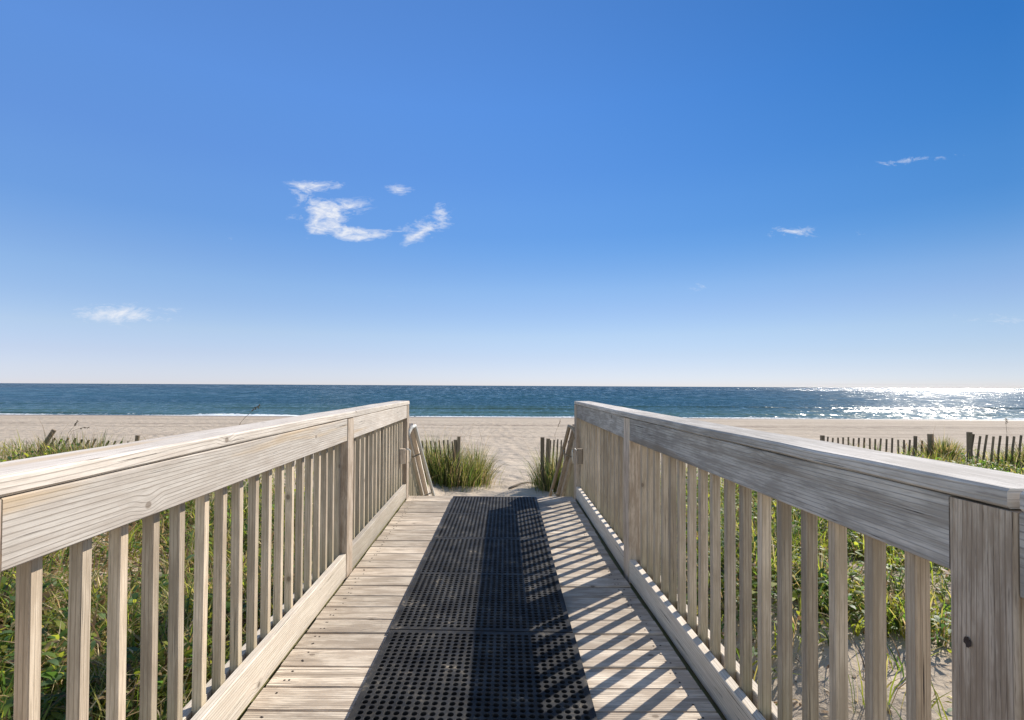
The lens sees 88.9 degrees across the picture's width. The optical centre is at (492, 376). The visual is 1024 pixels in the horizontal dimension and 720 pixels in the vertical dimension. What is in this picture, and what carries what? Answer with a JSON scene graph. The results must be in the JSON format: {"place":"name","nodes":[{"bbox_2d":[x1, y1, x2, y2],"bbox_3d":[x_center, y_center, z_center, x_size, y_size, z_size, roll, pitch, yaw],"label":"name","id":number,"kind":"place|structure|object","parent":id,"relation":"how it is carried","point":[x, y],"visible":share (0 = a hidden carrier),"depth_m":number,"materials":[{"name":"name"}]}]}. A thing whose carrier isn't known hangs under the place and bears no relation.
{"place":"outdoors","nodes":[
{"label":"outdoors","id":0,"kind":"place"},
{"bbox_2d":[0,431,442,719],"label":"dune grass","id":1,"kind":"structure","parent":0,"point":[97,621],"depth_m":4.05,"materials":[{"name":"green plant"}]},
{"bbox_2d":[0,383,1023,419],"bbox_3d":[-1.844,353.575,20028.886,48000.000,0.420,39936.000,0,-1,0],"label":"sea water","id":2,"kind":"structure","parent":0,"point":[519,401],"depth_m":146.35,"materials":[{"name":"blue liquid"}]},
{"bbox_2d":[0,414,1023,719],"bbox_3d":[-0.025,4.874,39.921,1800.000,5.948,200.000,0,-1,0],"label":"sand beach","id":3,"kind":"structure","parent":0,"point":[514,442],"depth_m":28.20,"materials":[{"name":"beige sand"}]},
{"bbox_2d":[35,429,139,454],"bbox_3d":[-7.631,1.748,10.304,2.664,1.473,0.173,1,-1,-23],"label":"sand fence","id":4,"kind":"object","parent":3,"relation":"on","point":[52,433],"visible":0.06,"depth_m":10.00,"materials":[{"name":"brown wood"}]},
{"bbox_2d":[0,414,176,459],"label":"grass clump","id":5,"kind":"object","parent":3,"relation":"on","point":[73,448],"visible":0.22,"depth_m":9.74,"materials":[{"name":"green plant"}]},
{"bbox_2d":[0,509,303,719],"bbox_3d":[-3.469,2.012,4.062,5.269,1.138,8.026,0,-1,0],"label":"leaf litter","id":6,"kind":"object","parent":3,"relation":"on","point":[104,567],"visible":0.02,"depth_m":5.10,"materials":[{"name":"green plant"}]},
{"bbox_2d":[0,440,320,719],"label":"leafy ground cover","id":7,"kind":"object","parent":3,"relation":"on","point":[56,674],"visible":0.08,"depth_m":3.74,"materials":[{"name":"green plant"}]},
{"bbox_2d":[227,404,259,532],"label":"sea oats","id":8,"kind":"object","parent":3,"relation":"on","point":[230,502],"visible":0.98,"depth_m":6.17,"materials":[{"name":"beige plant"}]},
{"bbox_2d":[408,423,428,496],"bbox_3d":[-0.925,1.889,6.452,0.121,2.739,1.822,0,-1,0],"label":"stair guard","id":9,"kind":"object","parent":3,"relation":"on","point":[417,484],"visible":0.37,"depth_m":6.17,"materials":[{"name":"brown wood"}]},
{"bbox_2d":[408,424,434,495],"bbox_3d":[-0.850,1.255,6.510,0.114,1.451,2.046,0,-1,2],"label":"grab rail","id":10,"kind":"object","parent":9,"relation":"attached to","point":[414,427],"visible":0.82,"depth_m":6.02,"materials":[{"name":"white paint"}]},
{"bbox_2d":[421,436,460,484],"bbox_3d":[-1.838,2.182,12.624,2.122,1.491,0.092,0,-1,6],"label":"sand fence","id":11,"kind":"object","parent":3,"relation":"on","point":[457,445],"visible":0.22,"depth_m":12.52,"materials":[{"name":"brown wood"}]},
{"bbox_2d":[410,422,506,491],"bbox_3d":[-1.342,1.740,12.629,3.648,1.992,2.372,0,-1,0],"label":"grass clump","id":12,"kind":"object","parent":3,"relation":"on","point":[446,478],"visible":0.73,"depth_m":12.40,"materials":[{"name":"green plant"}]},
{"bbox_2d":[237,496,726,719],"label":"boardwalk","id":13,"kind":"structure","parent":3,"relation":"on","point":[636,666],"depth_m":2.42,"materials":[{"name":"brown wood"}]},
{"bbox_2d":[0,401,409,719],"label":"railing","id":14,"kind":"object","parent":13,"relation":"attached to","point":[356,477],"visible":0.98,"depth_m":1.67,"materials":[{"name":"brown wood"}]},
{"bbox_2d":[400,448,410,463],"bbox_3d":[-0.884,0.801,5.261,0.111,0.160,0.056,0,-1,-9],"label":"gate latch","id":15,"kind":"object","parent":14,"relation":"attached to","point":[402,454],"visible":1,"depth_m":5.23,"materials":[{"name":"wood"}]},
{"bbox_2d":[347,630,596,719],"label":"rubber mat","id":16,"kind":"object","parent":13,"relation":"on","point":[446,675],"visible":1,"depth_m":2.01,"materials":[{"name":"black rubber"}]},
{"bbox_2d":[390,538,572,632],"bbox_3d":[-0.038,1.193,3.127,0.845,0.020,1.448,0,-1,1],"label":"rubber mat","id":17,"kind":"object","parent":13,"relation":"on","point":[486,584],"visible":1,"depth_m":2.88,"materials":[{"name":"black rubber"}]},
{"bbox_2d":[434,496,547,538],"bbox_3d":[0.000,1.219,4.585,0.845,0.020,1.448,0,-1,1],"label":"rubber mat","id":18,"kind":"object","parent":13,"relation":"on","point":[492,517],"visible":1,"depth_m":4.41,"materials":[{"name":"black rubber"}]},
{"bbox_2d":[574,401,1023,719],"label":"railing","id":19,"kind":"object","parent":13,"relation":"attached to","point":[964,524],"visible":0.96,"depth_m":1.44,"materials":[{"name":"grey wood"}]},
{"bbox_2d":[571,448,582,463],"bbox_3d":[0.848,0.801,5.261,0.111,0.160,0.056,0,-1,9],"label":"gate latch","id":20,"kind":"object","parent":19,"relation":"attached to","point":[579,455],"visible":1,"depth_m":5.23,"materials":[{"name":"metal"}]},
{"bbox_2d":[508,481,533,488],"bbox_3d":[0.820,2.651,12.898,0.086,0.117,1.306,-1,-1,43],"label":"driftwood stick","id":21,"kind":"object","parent":3,"relation":"on","point":[515,485],"visible":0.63,"depth_m":12.70,"materials":[{"name":"beige wood"}]},
{"bbox_2d":[519,433,564,493],"bbox_3d":[1.566,1.898,12.458,2.559,1.716,2.046,1,-1,-33],"label":"grass clump","id":22,"kind":"object","parent":3,"relation":"on","point":[548,483],"visible":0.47,"depth_m":12.14,"materials":[{"name":"green plant"}]},
{"bbox_2d":[540,437,565,490],"bbox_3d":[2.140,2.216,11.969,2.127,1.573,0.100,0,-1,16],"label":"sand fence","id":23,"kind":"object","parent":3,"relation":"on","point":[548,446],"visible":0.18,"depth_m":12.20,"materials":[{"name":"brown wood"}]},
{"bbox_2d":[555,424,573,497],"bbox_3d":[0.905,1.898,6.452,0.121,2.739,1.822,0,-1,0],"label":"stair guard","id":24,"kind":"object","parent":3,"relation":"on","point":[565,488],"visible":0.3,"depth_m":6.28,"materials":[{"name":"brown wood"}]},
{"bbox_2d":[549,424,574,495],"bbox_3d":[0.822,1.255,6.510,0.114,1.451,2.046,0,-1,-2],"label":"grab rail","id":25,"kind":"object","parent":24,"relation":"attached to","point":[569,427],"visible":0.81,"depth_m":6.05,"materials":[{"name":"wood"}]},
{"bbox_2d":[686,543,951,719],"bbox_3d":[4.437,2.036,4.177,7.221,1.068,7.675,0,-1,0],"label":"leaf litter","id":26,"kind":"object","parent":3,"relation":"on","point":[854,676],"visible":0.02,"depth_m":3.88,"materials":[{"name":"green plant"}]},
{"bbox_2d":[660,448,1023,712],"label":"leafy ground cover","id":27,"kind":"object","parent":3,"relation":"on","point":[851,606],"visible":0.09,"depth_m":4.69,"materials":[{"name":"green plant"}]},
{"bbox_2d":[820,434,933,457],"bbox_3d":[8.332,1.875,11.461,0.114,1.368,2.113,1,-1,-44],"label":"sand fence","id":28,"kind":"object","parent":3,"relation":"on","point":[929,436],"visible":0.27,"depth_m":11.24,"materials":[{"name":"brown wood"}]},
{"bbox_2d":[912,428,974,462],"bbox_3d":[9.286,1.371,10.777,1.234,0.801,1.295,1,-1,-19],"label":"grass clump","id":29,"kind":"object","parent":3,"relation":"on","point":[938,444],"visible":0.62,"depth_m":10.60,"materials":[{"name":"green plant"}]},
{"bbox_2d":[964,425,1023,472],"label":"grass clump","id":30,"kind":"object","parent":3,"relation":"on","point":[1011,460],"visible":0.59,"depth_m":9.57,"materials":[{"name":"green plant"}]},
{"bbox_2d":[966,432,1022,469],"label":"sand fence","id":31,"kind":"object","parent":3,"relation":"on","point":[970,436],"visible":0.41,"depth_m":9.88,"materials":[{"name":"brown wood"}]},
{"bbox_2d":[0,0,1023,387],"label":"sky","id":32,"kind":"structure","parent":0,"point":[656,193],"materials":[{"name":"blue"}]},
{"bbox_2d":[660,437,1023,719],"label":"dune grass","id":33,"kind":"structure","parent":0,"point":[890,617],"depth_m":4.71,"materials":[{"name":"green plant"}]}
]}

